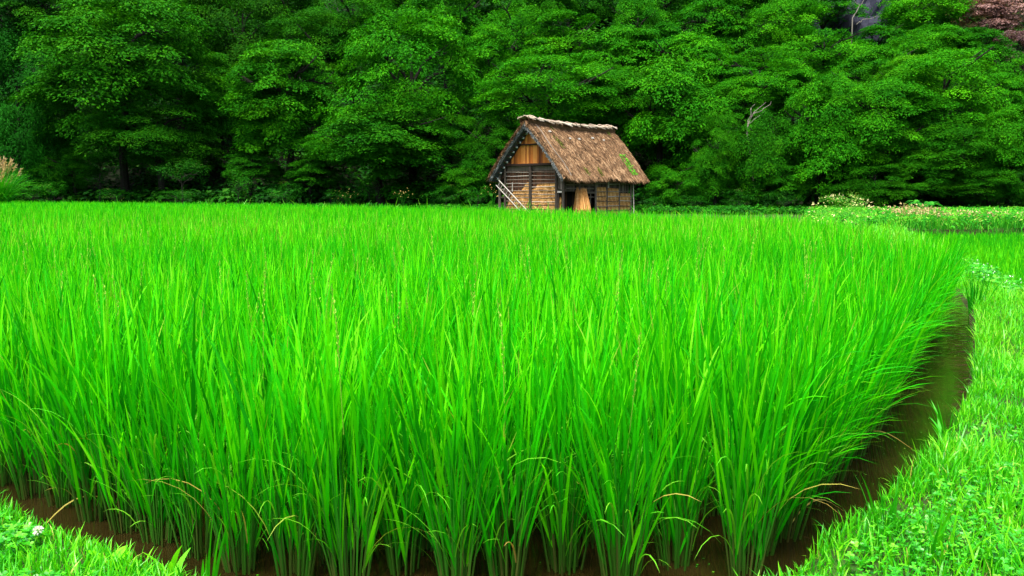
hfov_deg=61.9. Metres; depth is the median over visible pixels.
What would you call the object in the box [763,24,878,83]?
broadleaf tree
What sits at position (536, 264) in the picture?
rice plant
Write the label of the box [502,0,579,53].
broadleaf tree
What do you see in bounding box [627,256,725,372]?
rice plant
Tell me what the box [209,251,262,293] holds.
rice plant
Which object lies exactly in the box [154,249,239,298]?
rice plant
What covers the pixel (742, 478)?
rice plant
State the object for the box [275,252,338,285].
rice plant
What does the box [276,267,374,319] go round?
rice plant
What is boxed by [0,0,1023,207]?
undergrowth
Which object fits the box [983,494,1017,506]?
weed plant
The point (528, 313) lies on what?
rice plant
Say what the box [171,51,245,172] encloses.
broadleaf tree
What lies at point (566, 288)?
rice plant
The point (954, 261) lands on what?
rice plant
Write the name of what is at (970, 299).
sedge tuft
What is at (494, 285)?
rice plant
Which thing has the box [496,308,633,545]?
rice plant
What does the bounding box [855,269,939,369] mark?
rice plant
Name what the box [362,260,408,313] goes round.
rice plant
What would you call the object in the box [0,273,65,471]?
rice plant
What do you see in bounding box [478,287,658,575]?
rice plant
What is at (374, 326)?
rice plant
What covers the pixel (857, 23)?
dead tree
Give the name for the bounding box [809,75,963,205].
broadleaf tree
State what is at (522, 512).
rice plant
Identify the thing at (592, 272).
rice plant
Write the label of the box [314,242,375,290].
rice plant
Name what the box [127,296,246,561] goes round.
rice plant
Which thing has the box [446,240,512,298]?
rice plant
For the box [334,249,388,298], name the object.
rice plant
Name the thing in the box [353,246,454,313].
rice plant
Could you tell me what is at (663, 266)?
rice plant
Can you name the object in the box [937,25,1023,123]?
broadleaf tree
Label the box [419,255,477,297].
rice plant
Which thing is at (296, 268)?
rice plant
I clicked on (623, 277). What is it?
rice plant
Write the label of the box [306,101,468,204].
broadleaf tree
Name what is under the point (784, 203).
shrub
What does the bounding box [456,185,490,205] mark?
shrub
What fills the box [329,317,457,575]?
rice plant
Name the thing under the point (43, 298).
rice plant
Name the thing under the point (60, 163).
broadleaf tree
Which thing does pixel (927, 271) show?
rice plant
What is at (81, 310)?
rice plant
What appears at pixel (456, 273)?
rice plant
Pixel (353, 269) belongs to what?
rice plant
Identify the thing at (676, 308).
rice plant
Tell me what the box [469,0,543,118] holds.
broadleaf tree
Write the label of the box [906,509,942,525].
weed plant
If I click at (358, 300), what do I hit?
rice plant
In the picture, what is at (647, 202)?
shrub
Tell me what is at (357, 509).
rice plant
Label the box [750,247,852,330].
rice plant
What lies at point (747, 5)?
broadleaf tree
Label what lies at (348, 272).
rice plant
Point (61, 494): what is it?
rice plant
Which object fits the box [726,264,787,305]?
rice plant
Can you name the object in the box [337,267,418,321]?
rice plant
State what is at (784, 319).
rice plant
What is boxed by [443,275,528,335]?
rice plant
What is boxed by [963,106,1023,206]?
broadleaf tree
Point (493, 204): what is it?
flower sprig
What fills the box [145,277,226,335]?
rice plant
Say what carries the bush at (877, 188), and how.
on the ground at (216, 174)
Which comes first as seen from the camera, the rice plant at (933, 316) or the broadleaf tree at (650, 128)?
the rice plant at (933, 316)
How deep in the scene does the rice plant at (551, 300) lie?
4.99 m
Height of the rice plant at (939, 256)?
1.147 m
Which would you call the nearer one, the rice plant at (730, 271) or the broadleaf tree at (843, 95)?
the rice plant at (730, 271)
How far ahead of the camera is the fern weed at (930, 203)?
35.69 m
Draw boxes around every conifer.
[0,0,77,158]
[0,22,80,201]
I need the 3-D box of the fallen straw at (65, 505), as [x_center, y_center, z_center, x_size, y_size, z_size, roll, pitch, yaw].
[-1.941,0.988,3.881,0.007,0.088,0.340,6,9,44]
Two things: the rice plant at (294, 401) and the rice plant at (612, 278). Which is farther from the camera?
the rice plant at (612, 278)
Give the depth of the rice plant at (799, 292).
5.39 m
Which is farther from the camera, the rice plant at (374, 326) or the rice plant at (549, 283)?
the rice plant at (549, 283)
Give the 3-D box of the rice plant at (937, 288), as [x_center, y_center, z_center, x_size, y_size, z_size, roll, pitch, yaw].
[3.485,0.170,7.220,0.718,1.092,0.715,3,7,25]
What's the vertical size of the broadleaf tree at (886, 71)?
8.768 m
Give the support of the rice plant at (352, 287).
in the mud
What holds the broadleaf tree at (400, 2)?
on the ground at (216, 174)
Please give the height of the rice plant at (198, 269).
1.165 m
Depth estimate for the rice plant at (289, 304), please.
4.36 m
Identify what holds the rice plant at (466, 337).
in the mud
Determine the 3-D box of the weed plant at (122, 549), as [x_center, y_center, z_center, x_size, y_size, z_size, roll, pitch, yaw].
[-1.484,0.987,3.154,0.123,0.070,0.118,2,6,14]
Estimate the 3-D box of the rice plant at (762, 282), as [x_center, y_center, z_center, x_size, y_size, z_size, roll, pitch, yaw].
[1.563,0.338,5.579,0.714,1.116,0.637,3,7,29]
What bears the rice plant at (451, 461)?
in the mud
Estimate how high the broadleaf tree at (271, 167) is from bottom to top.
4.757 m
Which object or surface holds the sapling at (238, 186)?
on the ground at (216, 174)
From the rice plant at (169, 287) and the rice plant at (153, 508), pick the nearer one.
the rice plant at (153, 508)
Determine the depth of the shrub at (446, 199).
54.84 m
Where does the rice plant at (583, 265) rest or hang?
in the mud
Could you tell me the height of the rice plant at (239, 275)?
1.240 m
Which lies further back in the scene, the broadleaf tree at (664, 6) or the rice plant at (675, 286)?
the broadleaf tree at (664, 6)
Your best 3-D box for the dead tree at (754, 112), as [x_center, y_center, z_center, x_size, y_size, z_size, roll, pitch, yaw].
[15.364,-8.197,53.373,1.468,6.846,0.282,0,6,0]
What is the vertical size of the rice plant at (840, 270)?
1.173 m
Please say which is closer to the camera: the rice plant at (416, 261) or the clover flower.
the clover flower
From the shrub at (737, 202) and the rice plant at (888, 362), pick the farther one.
the shrub at (737, 202)
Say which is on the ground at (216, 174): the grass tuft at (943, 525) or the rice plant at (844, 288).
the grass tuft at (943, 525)
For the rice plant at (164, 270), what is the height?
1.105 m
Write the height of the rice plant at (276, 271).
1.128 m
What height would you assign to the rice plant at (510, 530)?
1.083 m
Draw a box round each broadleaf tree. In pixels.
[0,0,126,127]
[6,0,233,201]
[28,147,106,200]
[68,104,230,201]
[85,0,249,132]
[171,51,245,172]
[172,0,252,54]
[173,0,302,144]
[214,37,348,193]
[219,148,294,202]
[234,0,330,74]
[262,5,366,140]
[281,158,343,202]
[296,0,403,106]
[301,129,355,202]
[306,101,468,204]
[310,1,486,203]
[358,0,439,62]
[394,0,485,122]
[422,98,480,202]
[433,0,509,59]
[437,158,493,204]
[446,22,526,163]
[459,114,519,204]
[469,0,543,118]
[469,45,623,137]
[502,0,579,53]
[517,8,605,111]
[551,0,622,26]
[561,61,673,134]
[573,23,661,139]
[601,52,734,193]
[611,0,684,67]
[612,0,701,34]
[623,21,694,115]
[641,162,706,205]
[646,31,753,162]
[668,0,765,73]
[684,79,772,204]
[686,110,750,205]
[700,44,823,186]
[702,0,776,51]
[729,108,809,205]
[738,0,833,67]
[753,65,822,198]
[755,160,816,206]
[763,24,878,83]
[778,72,885,207]
[787,0,872,47]
[805,67,877,120]
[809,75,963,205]
[814,80,883,191]
[814,161,871,202]
[822,45,920,84]
[843,24,923,60]
[870,54,951,149]
[871,47,1016,206]
[872,0,977,52]
[883,23,980,122]
[886,115,1017,206]
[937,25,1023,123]
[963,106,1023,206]
[972,71,1023,178]
[977,46,1023,113]
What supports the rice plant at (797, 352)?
in the mud
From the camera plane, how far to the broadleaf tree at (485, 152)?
56.86 m
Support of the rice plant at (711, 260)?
in the mud
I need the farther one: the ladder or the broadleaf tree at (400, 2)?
the broadleaf tree at (400, 2)
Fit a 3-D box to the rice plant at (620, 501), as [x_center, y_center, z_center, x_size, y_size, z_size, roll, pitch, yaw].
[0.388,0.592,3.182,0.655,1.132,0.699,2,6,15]
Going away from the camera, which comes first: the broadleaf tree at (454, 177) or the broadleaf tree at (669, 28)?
the broadleaf tree at (454, 177)
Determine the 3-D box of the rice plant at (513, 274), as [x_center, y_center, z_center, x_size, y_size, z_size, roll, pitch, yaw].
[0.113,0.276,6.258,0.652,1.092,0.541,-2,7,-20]
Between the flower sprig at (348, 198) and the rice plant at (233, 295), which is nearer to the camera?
the rice plant at (233, 295)
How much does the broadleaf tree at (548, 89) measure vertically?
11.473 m
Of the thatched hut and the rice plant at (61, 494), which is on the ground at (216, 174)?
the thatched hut
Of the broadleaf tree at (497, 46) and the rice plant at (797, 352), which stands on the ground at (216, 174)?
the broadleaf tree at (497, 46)
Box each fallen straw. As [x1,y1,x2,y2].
[47,496,117,522]
[792,499,838,522]
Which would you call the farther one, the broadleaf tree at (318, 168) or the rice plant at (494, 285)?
the broadleaf tree at (318, 168)
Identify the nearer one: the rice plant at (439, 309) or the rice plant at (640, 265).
the rice plant at (439, 309)
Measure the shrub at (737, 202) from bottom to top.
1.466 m
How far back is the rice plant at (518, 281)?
5.23 m
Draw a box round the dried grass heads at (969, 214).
[921,206,1022,219]
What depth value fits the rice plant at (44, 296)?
5.46 m
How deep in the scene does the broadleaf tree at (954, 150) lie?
47.37 m
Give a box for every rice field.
[0,200,975,306]
[916,229,1023,286]
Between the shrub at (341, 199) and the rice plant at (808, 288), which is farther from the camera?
the shrub at (341, 199)
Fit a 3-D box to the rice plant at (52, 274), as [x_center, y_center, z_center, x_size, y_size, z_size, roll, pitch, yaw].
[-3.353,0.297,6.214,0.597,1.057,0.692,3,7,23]
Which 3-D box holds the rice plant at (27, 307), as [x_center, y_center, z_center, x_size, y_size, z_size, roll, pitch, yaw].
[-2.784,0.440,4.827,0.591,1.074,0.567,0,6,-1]
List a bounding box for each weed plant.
[88,546,127,565]
[143,546,189,575]
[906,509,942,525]
[962,548,1022,565]
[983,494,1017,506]
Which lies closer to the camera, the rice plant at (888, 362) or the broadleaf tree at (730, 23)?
the rice plant at (888, 362)
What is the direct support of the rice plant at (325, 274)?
in the mud
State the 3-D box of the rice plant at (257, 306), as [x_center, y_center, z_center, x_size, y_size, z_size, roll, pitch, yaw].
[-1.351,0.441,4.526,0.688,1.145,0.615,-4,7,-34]
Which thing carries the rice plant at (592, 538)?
in the mud
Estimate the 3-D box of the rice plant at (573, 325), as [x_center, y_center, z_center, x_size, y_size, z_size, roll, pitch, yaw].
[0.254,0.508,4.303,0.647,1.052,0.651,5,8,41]
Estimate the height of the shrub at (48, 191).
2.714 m
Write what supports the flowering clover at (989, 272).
on the ground at (216, 174)
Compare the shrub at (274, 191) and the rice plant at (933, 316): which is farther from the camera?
the shrub at (274, 191)
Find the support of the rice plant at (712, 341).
in the mud
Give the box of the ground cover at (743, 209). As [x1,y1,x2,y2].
[47,201,1023,214]
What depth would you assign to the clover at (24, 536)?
3.24 m
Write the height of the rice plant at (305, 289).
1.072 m
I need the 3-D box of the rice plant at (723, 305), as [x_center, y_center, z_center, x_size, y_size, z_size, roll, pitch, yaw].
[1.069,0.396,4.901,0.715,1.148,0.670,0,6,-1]
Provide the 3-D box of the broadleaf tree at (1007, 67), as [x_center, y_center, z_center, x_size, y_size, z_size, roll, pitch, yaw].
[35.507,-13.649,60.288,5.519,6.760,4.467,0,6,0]
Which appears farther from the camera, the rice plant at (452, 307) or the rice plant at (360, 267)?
the rice plant at (360, 267)
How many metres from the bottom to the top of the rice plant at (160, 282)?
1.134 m
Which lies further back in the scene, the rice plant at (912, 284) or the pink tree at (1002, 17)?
the pink tree at (1002, 17)
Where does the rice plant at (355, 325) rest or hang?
in the mud
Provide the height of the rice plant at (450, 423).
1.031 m
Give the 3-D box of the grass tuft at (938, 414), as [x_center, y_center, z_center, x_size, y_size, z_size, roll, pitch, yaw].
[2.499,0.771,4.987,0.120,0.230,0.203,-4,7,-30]
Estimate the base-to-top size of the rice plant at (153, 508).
1.135 m
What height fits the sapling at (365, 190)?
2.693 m
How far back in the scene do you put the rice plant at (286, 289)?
5.02 m
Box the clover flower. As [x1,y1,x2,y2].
[32,525,42,543]
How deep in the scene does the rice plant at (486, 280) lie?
5.81 m
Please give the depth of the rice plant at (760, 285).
4.67 m
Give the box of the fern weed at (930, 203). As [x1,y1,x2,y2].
[906,200,942,208]
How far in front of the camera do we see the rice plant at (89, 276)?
6.15 m
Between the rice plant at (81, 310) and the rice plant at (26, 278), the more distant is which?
the rice plant at (26, 278)
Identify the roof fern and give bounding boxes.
[619,153,637,174]
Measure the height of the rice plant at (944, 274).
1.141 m
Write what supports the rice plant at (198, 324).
in the mud
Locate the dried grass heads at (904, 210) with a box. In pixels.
[877,202,948,221]
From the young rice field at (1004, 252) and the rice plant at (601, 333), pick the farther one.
the young rice field at (1004, 252)
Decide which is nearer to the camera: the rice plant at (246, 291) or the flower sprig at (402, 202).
the rice plant at (246, 291)
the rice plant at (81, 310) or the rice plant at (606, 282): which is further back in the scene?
the rice plant at (606, 282)
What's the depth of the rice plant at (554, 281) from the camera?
6.16 m
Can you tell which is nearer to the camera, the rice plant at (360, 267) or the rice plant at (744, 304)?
the rice plant at (744, 304)
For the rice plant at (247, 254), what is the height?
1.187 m
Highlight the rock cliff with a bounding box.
[812,0,894,56]
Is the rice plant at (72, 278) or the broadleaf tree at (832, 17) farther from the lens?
the broadleaf tree at (832, 17)
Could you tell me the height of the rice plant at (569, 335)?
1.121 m
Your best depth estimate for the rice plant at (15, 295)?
5.16 m
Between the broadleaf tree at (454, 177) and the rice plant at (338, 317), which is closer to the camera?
the rice plant at (338, 317)
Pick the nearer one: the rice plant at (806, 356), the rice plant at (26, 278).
the rice plant at (806, 356)
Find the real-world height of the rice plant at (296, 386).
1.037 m
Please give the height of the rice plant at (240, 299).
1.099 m
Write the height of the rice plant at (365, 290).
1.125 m
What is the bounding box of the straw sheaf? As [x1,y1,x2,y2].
[573,187,590,214]
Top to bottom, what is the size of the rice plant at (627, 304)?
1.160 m
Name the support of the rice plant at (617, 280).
in the mud
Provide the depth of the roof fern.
50.21 m
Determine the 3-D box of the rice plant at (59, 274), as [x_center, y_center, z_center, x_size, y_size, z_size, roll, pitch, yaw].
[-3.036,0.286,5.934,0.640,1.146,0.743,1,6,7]
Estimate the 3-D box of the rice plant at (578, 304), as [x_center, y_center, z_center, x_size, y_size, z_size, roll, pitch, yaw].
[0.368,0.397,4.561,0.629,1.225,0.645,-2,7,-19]
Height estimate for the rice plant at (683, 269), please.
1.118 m
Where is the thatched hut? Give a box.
[485,115,648,213]
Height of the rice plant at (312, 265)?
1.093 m
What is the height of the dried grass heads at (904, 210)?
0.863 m
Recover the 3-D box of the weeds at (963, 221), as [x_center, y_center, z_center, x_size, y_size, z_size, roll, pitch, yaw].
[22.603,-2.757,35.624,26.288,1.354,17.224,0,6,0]
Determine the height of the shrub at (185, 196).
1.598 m
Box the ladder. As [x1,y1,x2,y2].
[496,180,525,208]
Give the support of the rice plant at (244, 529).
on the mud
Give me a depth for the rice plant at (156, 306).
4.41 m
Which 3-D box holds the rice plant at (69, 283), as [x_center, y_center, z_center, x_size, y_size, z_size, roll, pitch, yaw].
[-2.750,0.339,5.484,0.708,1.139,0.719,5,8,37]
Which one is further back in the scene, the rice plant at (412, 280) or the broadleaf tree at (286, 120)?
the broadleaf tree at (286, 120)
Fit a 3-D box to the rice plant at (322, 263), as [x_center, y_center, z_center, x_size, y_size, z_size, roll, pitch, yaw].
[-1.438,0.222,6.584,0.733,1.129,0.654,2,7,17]
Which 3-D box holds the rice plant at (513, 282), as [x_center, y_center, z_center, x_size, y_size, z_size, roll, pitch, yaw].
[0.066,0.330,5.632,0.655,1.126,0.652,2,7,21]
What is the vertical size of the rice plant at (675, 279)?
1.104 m
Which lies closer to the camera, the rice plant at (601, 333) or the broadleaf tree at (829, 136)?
the rice plant at (601, 333)
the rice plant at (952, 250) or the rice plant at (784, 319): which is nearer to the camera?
the rice plant at (784, 319)
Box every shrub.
[17,186,42,201]
[32,181,68,201]
[97,188,145,202]
[156,188,197,202]
[262,181,305,203]
[323,189,359,204]
[384,191,415,202]
[417,184,462,204]
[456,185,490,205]
[637,194,670,205]
[675,195,710,207]
[719,189,758,205]
[756,190,805,213]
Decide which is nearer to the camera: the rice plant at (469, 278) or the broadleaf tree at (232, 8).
the rice plant at (469, 278)
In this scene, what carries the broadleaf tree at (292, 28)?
on the ground at (216, 174)
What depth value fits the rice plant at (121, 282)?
5.76 m
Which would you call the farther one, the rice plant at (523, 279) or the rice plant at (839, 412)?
the rice plant at (523, 279)
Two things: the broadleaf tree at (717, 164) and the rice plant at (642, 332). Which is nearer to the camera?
the rice plant at (642, 332)
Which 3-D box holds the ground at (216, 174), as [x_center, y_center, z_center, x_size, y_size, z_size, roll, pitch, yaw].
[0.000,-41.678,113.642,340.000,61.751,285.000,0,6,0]
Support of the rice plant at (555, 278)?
in the mud
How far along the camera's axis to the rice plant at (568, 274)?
6.42 m
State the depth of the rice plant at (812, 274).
6.08 m
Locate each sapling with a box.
[78,155,124,201]
[147,158,214,202]
[222,168,251,203]
[354,176,380,201]
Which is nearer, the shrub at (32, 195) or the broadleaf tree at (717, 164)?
the broadleaf tree at (717, 164)
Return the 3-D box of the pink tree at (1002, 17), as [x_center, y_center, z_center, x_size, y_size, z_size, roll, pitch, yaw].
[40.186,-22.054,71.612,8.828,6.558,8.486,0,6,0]
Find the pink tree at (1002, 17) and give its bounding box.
[948,0,1023,44]
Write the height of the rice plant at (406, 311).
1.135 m
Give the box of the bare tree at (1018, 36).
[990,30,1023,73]
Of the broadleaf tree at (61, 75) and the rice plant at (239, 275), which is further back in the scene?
the broadleaf tree at (61, 75)
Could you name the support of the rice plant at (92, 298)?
in the mud
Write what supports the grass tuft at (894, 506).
on the ground at (216, 174)
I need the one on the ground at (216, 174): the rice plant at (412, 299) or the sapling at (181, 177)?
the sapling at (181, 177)
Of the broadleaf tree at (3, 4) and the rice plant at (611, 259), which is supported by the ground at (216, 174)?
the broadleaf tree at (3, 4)
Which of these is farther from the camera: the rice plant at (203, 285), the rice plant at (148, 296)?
the rice plant at (203, 285)
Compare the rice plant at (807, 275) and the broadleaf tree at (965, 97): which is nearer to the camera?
the rice plant at (807, 275)
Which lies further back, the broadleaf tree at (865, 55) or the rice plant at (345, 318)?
the broadleaf tree at (865, 55)
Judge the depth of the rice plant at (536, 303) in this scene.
3.89 m
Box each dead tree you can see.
[746,102,770,203]
[850,0,875,67]
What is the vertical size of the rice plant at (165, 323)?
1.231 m
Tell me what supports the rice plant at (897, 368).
in the mud
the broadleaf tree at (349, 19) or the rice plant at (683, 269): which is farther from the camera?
the broadleaf tree at (349, 19)
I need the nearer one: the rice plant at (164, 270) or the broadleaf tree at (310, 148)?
the rice plant at (164, 270)
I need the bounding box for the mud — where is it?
[0,294,973,575]
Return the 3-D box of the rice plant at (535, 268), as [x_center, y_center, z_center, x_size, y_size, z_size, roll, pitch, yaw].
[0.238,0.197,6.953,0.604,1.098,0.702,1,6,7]
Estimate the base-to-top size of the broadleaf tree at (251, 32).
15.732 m
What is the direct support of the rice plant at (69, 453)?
in the mud
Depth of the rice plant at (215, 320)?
4.54 m
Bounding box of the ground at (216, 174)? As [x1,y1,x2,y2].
[0,0,1023,575]
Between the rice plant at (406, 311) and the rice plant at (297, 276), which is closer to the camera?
the rice plant at (406, 311)
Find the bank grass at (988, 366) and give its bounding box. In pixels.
[0,258,1023,575]
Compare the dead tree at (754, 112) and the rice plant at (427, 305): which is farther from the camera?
the dead tree at (754, 112)
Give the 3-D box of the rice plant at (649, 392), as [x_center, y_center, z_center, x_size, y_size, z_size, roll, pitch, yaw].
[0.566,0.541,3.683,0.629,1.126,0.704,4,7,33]
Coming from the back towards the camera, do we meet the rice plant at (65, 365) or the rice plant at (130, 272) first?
the rice plant at (130, 272)
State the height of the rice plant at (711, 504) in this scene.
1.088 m
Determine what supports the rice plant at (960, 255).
in the mud
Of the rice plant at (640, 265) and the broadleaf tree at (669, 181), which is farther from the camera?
the broadleaf tree at (669, 181)
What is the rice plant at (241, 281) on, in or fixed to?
in the mud
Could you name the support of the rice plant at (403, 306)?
in the mud
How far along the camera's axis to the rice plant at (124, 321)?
4.67 m
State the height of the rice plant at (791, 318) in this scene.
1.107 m
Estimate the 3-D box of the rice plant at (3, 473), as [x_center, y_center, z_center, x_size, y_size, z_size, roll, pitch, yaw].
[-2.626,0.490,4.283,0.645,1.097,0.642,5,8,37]
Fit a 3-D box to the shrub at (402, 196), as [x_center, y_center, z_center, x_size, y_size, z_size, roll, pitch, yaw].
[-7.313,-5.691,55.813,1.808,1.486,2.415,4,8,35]
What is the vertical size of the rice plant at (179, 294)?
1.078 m
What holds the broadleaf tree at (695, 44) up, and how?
on the ground at (216, 174)
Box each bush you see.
[808,189,874,224]
[815,163,926,206]
[876,153,979,202]
[928,164,1023,206]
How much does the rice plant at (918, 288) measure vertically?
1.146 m
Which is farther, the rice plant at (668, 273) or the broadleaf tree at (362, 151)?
the broadleaf tree at (362, 151)
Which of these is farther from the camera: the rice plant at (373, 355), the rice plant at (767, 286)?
the rice plant at (767, 286)
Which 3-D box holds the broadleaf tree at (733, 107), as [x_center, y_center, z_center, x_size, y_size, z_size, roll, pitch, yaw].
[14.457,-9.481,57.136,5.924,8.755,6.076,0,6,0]
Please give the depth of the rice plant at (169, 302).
5.05 m
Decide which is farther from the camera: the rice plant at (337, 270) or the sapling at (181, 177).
the sapling at (181, 177)
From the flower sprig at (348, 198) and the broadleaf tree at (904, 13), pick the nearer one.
the flower sprig at (348, 198)
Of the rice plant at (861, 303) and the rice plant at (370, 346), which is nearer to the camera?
the rice plant at (370, 346)
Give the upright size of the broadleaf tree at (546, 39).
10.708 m
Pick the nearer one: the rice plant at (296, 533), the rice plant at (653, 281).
the rice plant at (296, 533)
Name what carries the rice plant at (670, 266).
in the mud
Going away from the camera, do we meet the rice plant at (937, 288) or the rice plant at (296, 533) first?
the rice plant at (296, 533)
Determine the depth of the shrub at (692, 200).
50.17 m
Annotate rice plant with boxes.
[0,249,52,327]
[0,250,30,349]
[0,254,47,303]
[0,258,58,307]
[0,258,100,450]
[0,268,70,349]
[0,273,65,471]
[0,283,45,486]
[0,286,120,508]
[0,292,78,499]
[2,254,60,323]
[2,274,67,355]
[3,267,146,523]
[6,270,111,482]
[10,253,44,294]
[15,268,99,337]
[16,275,191,534]
[18,260,74,296]
[18,265,62,322]
[25,252,106,333]
[28,271,127,361]
[34,267,122,342]
[35,273,159,447]
[38,247,108,304]
[43,259,108,308]
[43,268,171,488]
[52,262,129,345]
[53,247,142,315]
[61,255,123,305]
[72,296,229,546]
[76,268,171,402]
[78,260,151,318]
[80,261,166,353]
[81,249,155,305]
[86,292,201,498]
[89,253,177,312]
[108,253,174,291]
[108,259,230,507]
[111,250,211,332]
[113,270,191,345]
[117,250,193,317]
[117,268,233,330]
[119,251,214,411]
[123,262,224,327]
[125,309,297,575]
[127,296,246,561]
[134,281,222,478]
[136,250,199,291]
[136,263,248,368]
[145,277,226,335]
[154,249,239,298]
[157,244,237,308]
[160,256,224,317]
[160,266,203,300]
[162,276,280,510]
[166,285,261,406]
[174,261,250,316]
[177,281,289,432]
[184,239,268,285]
[185,265,307,352]
[190,262,348,521]
[191,260,259,332]
[192,249,263,318]
[196,260,283,338]
[196,280,317,474]
[199,260,297,333]
[200,286,394,575]
[208,317,330,552]
[209,237,286,295]
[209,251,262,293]
[212,250,279,296]
[214,243,288,317]
[215,238,297,309]
[220,262,318,349]
[232,251,324,306]
[235,240,334,340]
[241,249,373,362]
[241,255,352,343]
[242,248,319,294]
[242,262,324,340]
[246,252,304,287]
[246,283,432,575]
[250,280,371,521]
[254,253,356,406]
[261,289,398,567]
[265,245,348,305]
[272,240,335,304]
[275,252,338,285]
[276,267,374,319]
[277,283,365,364]
[278,253,341,278]
[279,261,347,342]
[284,279,418,538]
[287,271,382,377]
[288,247,358,289]
[289,284,414,459]
[292,252,353,297]
[293,261,374,326]
[297,251,379,301]
[312,246,404,309]
[312,248,385,298]
[312,256,374,312]
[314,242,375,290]
[320,261,391,325]
[324,257,408,345]
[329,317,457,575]
[331,272,464,508]
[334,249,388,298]
[334,251,382,291]
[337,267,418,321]
[337,273,406,356]
[338,286,464,417]
[341,250,455,402]
[346,252,442,337]
[350,251,402,297]
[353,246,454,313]
[358,281,437,349]
[360,306,497,555]
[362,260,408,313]
[362,267,470,366]
[363,261,417,296]
[364,241,451,334]
[366,311,537,575]
[368,238,439,289]
[376,250,469,315]
[381,235,458,295]
[381,259,449,291]
[386,267,492,342]
[386,271,478,334]
[388,239,445,282]
[390,288,513,528]
[395,259,528,425]
[396,228,470,294]
[400,262,495,325]
[404,291,546,556]
[407,284,541,493]
[415,249,466,280]
[418,262,497,343]
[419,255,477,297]
[420,263,512,306]
[426,261,499,347]
[426,294,590,575]
[428,251,499,298]
[432,254,497,327]
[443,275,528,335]
[444,248,540,472]
[445,235,520,290]
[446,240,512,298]
[446,256,521,309]
[452,256,531,325]
[457,249,522,310]
[460,305,564,538]
[469,271,528,311]
[473,276,566,355]
[474,237,536,296]
[475,255,589,506]
[478,286,572,367]
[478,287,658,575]
[479,251,548,311]
[479,268,551,329]
[487,250,548,310]
[495,274,587,383]
[496,237,569,316]
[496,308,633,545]
[497,260,557,321]
[501,242,572,289]
[510,243,575,290]
[514,289,643,513]
[515,309,700,575]
[518,248,565,291]
[518,266,602,346]
[518,291,682,550]
[519,287,616,368]
[522,267,588,315]
[528,251,604,310]
[528,258,598,289]
[529,250,633,355]
[529,254,603,322]
[534,240,609,307]
[539,256,588,298]
[539,280,632,490]
[546,248,604,289]
[548,238,618,288]
[560,264,630,328]
[562,255,635,321]
[562,282,643,343]
[563,246,633,301]
[563,254,666,408]
[570,235,646,285]
[571,250,622,294]
[574,243,647,340]
[578,249,671,322]
[579,270,685,380]
[579,289,699,530]
[581,238,691,318]
[586,259,695,356]
[588,251,652,302]
[597,241,680,293]
[600,247,665,301]
[600,311,749,570]
[603,285,717,502]
[606,257,732,406]
[606,263,693,330]
[614,263,733,347]
[621,269,750,535]
[624,270,706,314]
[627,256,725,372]
[629,269,688,297]
[631,269,711,312]
[632,245,687,277]
[633,236,682,289]
[638,267,712,308]
[641,244,717,286]
[641,257,688,302]
[644,264,799,501]
[648,254,698,297]
[652,232,731,300]
[654,299,857,575]
[655,253,711,293]
[656,258,749,336]
[664,245,740,299]
[664,295,773,517]
[668,255,789,410]
[670,234,743,303]
[673,259,752,327]
[676,246,758,324]
[678,279,789,467]
[685,245,758,324]
[686,242,750,285]
[697,240,758,300]
[699,286,875,556]
[699,289,772,361]
[703,239,786,290]
[709,271,783,333]
[710,253,767,301]
[715,291,815,494]
[718,256,792,306]
[726,251,812,304]
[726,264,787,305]
[726,270,856,407]
[729,254,847,357]
[733,247,822,301]
[733,258,810,329]
[734,280,884,542]
[746,264,815,308]
[749,274,837,412]
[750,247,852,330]
[752,265,839,351]
[754,247,811,293]
[757,302,886,518]
[762,257,850,332]
[769,240,843,324]
[771,241,848,317]
[772,245,851,309]
[781,288,925,506]
[797,244,892,341]
[798,238,868,296]
[799,285,921,490]
[803,257,863,319]
[805,275,922,466]
[808,270,931,481]
[822,250,882,313]
[827,247,889,337]
[827,282,938,457]
[832,252,951,447]
[844,267,943,402]
[846,266,957,437]
[850,251,941,418]
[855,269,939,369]
[862,252,961,401]
[869,249,949,346]
[871,244,956,384]
[875,242,957,384]
[880,245,956,377]
[894,249,960,364]
[894,249,965,365]
[898,250,970,369]
[900,233,969,319]
[900,240,966,320]
[900,243,966,357]
[908,236,977,312]
[908,241,969,322]
[914,236,974,346]
[917,232,967,304]
[917,238,976,338]
[925,234,973,334]
[927,236,969,294]
[929,239,980,330]
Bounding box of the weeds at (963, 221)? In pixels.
[800,206,1023,236]
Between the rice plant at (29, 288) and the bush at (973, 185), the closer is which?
the rice plant at (29, 288)
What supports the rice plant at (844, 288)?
in the mud
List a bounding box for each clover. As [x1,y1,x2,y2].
[0,420,1023,575]
[956,259,1023,295]
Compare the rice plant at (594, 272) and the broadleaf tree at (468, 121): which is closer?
the rice plant at (594, 272)
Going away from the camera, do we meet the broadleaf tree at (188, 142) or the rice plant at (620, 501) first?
the rice plant at (620, 501)
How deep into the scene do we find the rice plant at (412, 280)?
5.38 m
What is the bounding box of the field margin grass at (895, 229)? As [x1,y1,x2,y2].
[44,196,980,283]
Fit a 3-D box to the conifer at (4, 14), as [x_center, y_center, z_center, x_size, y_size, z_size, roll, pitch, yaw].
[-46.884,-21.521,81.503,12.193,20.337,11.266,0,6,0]
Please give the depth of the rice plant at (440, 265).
6.76 m
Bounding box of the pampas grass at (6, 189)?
[0,156,36,202]
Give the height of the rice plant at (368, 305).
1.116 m
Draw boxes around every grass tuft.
[175,511,226,575]
[854,473,918,534]
[914,486,963,557]
[928,401,958,434]
[930,418,955,442]
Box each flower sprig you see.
[332,189,357,204]
[397,190,412,206]
[481,184,497,206]
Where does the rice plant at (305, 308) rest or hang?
in the mud
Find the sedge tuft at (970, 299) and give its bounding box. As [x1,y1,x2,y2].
[960,266,1007,313]

